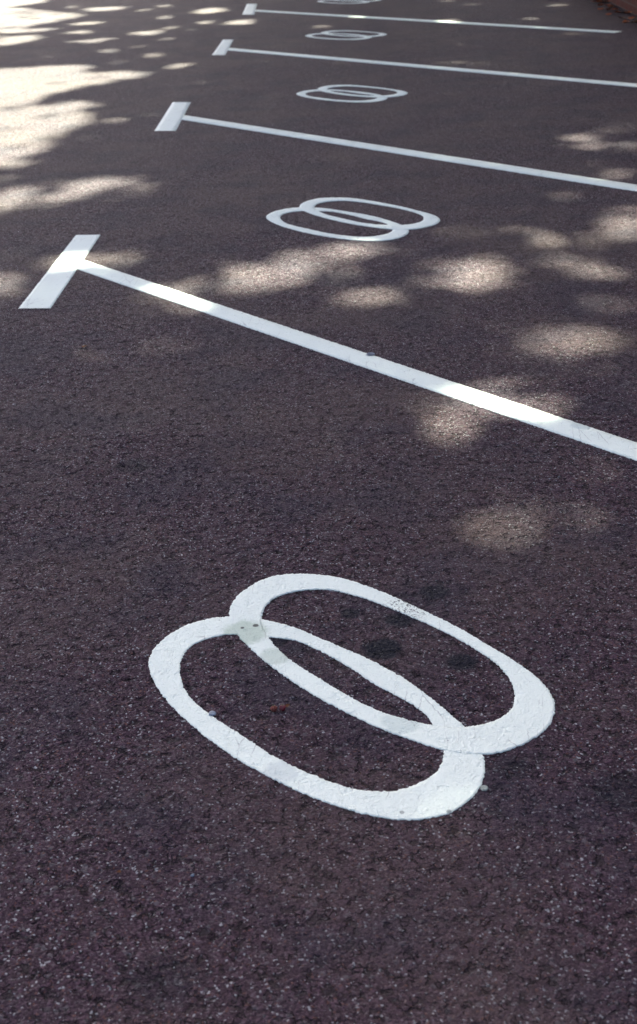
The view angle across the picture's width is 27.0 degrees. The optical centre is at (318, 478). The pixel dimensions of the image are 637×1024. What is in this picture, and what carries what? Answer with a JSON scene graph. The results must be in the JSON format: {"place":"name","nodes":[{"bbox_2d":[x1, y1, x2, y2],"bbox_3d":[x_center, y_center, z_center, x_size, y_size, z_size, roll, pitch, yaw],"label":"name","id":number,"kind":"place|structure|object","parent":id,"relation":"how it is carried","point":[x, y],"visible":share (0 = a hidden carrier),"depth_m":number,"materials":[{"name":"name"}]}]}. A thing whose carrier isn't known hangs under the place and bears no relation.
{"place":"outdoors","nodes":[
{"label":"outdoors","id":0,"kind":"place"},
{"bbox_2d":[0,0,636,1023],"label":"asphalt","id":1,"kind":"structure","parent":0,"point":[140,518],"depth_m":3.14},
{"bbox_2d":[270,704,276,711],"bbox_3d":[-0.080,0.409,2.364,0.013,0.014,0.013,-2,25,2],"label":"berry","id":2,"kind":"object","parent":1,"relation":"on","point":[273,708],"visible":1,"depth_m":2.36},
{"bbox_2d":[279,704,285,710],"bbox_3d":[-0.064,0.408,2.365,0.012,0.013,0.012,-2,25,2],"label":"berry","id":3,"kind":"object","parent":1,"relation":"on","point":[282,707],"visible":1,"depth_m":2.36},
{"bbox_2d":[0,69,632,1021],"bbox_3d":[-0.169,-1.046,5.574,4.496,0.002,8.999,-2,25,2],"label":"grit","id":4,"kind":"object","parent":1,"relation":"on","point":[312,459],"visible":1,"depth_m":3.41,"materials":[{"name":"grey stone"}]},
{"bbox_2d":[18,235,636,460],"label":"parking line","id":5,"kind":"object","parent":1,"relation":"on","point":[48,289],"visible":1,"depth_m":4.19,"materials":[{"name":"paint"}]},
{"bbox_2d":[305,30,386,39],"bbox_3d":[0.248,-4.065,12.144,0.774,0.004,0.594,18,32,38],"label":"ring symbol","id":6,"kind":"object","parent":1,"relation":"on","point":[363,36],"visible":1,"depth_m":12.12,"materials":[{"name":"paint"}]},
{"bbox_2d":[148,573,554,820],"bbox_3d":[0.046,0.371,2.451,0.777,0.004,0.592,19,32,39],"label":"ring symbol","id":7,"kind":"object","parent":1,"relation":"on","point":[526,718],"visible":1,"depth_m":2.36,"materials":[{"name":"paint"}]},
{"bbox_2d":[208,711,215,715],"bbox_3d":[-0.190,0.418,2.366,0.014,0.002,0.014,-2,25,2],"label":"plastic scrap","id":8,"kind":"object","parent":7,"relation":"on","point":[212,713],"visible":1,"depth_m":2.36,"materials":[{"name":"white plastic"}]},
{"bbox_2d":[297,85,407,101],"bbox_3d":[0.220,-2.596,8.930,0.776,0.004,0.593,19,32,39],"label":"ring symbol","id":9,"kind":"object","parent":1,"relation":"on","point":[377,99],"visible":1,"depth_m":8.89,"materials":[{"name":"paint"}]},
{"bbox_2d":[266,197,439,240],"bbox_3d":[0.142,-1.123,5.713,0.775,0.004,0.595,18,32,38],"label":"ring symbol","id":10,"kind":"object","parent":1,"relation":"on","point":[398,231],"visible":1,"depth_m":5.67,"materials":[{"name":"paint"}]},
{"bbox_2d":[155,102,636,190],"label":"parking line","id":11,"kind":"object","parent":1,"relation":"on","point":[174,116],"visible":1,"depth_m":7.12,"materials":[{"name":"paint"}]},
{"bbox_2d":[212,40,636,86],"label":"parking line","id":12,"kind":"object","parent":1,"relation":"on","point":[223,48],"visible":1,"depth_m":10.02,"materials":[{"name":"paint"}]},
{"bbox_2d":[242,4,621,32],"bbox_3d":[0.587,-4.604,13.290,0.832,0.003,5.676,-20,29,-32],"label":"parking line","id":13,"kind":"object","parent":1,"relation":"on","point":[249,9],"visible":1,"depth_m":13.02,"materials":[{"name":"paint"}]},
{"bbox_2d":[480,785,487,790],"bbox_3d":[0.268,0.499,2.143,0.013,0.003,0.013,-2,25,2],"label":"chewing gum","id":14,"kind":"object","parent":1,"relation":"on","point":[484,788],"visible":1,"depth_m":2.14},
{"label":"ground","id":15,"kind":"structure","parent":0,"visible":0},
{"bbox_2d":[317,0,379,3],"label":"ring symbol","id":16,"kind":"object","parent":15,"relation":"on","point":[361,1],"visible":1,"depth_m":15.23,"materials":[{"name":"paint"}]},
{"bbox_2d":[606,0,636,15],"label":"brick wall","id":17,"kind":"structure","parent":15,"relation":"on","point":[629,5],"depth_m":12.93,"materials":[{"name":"brick"}]}
]}

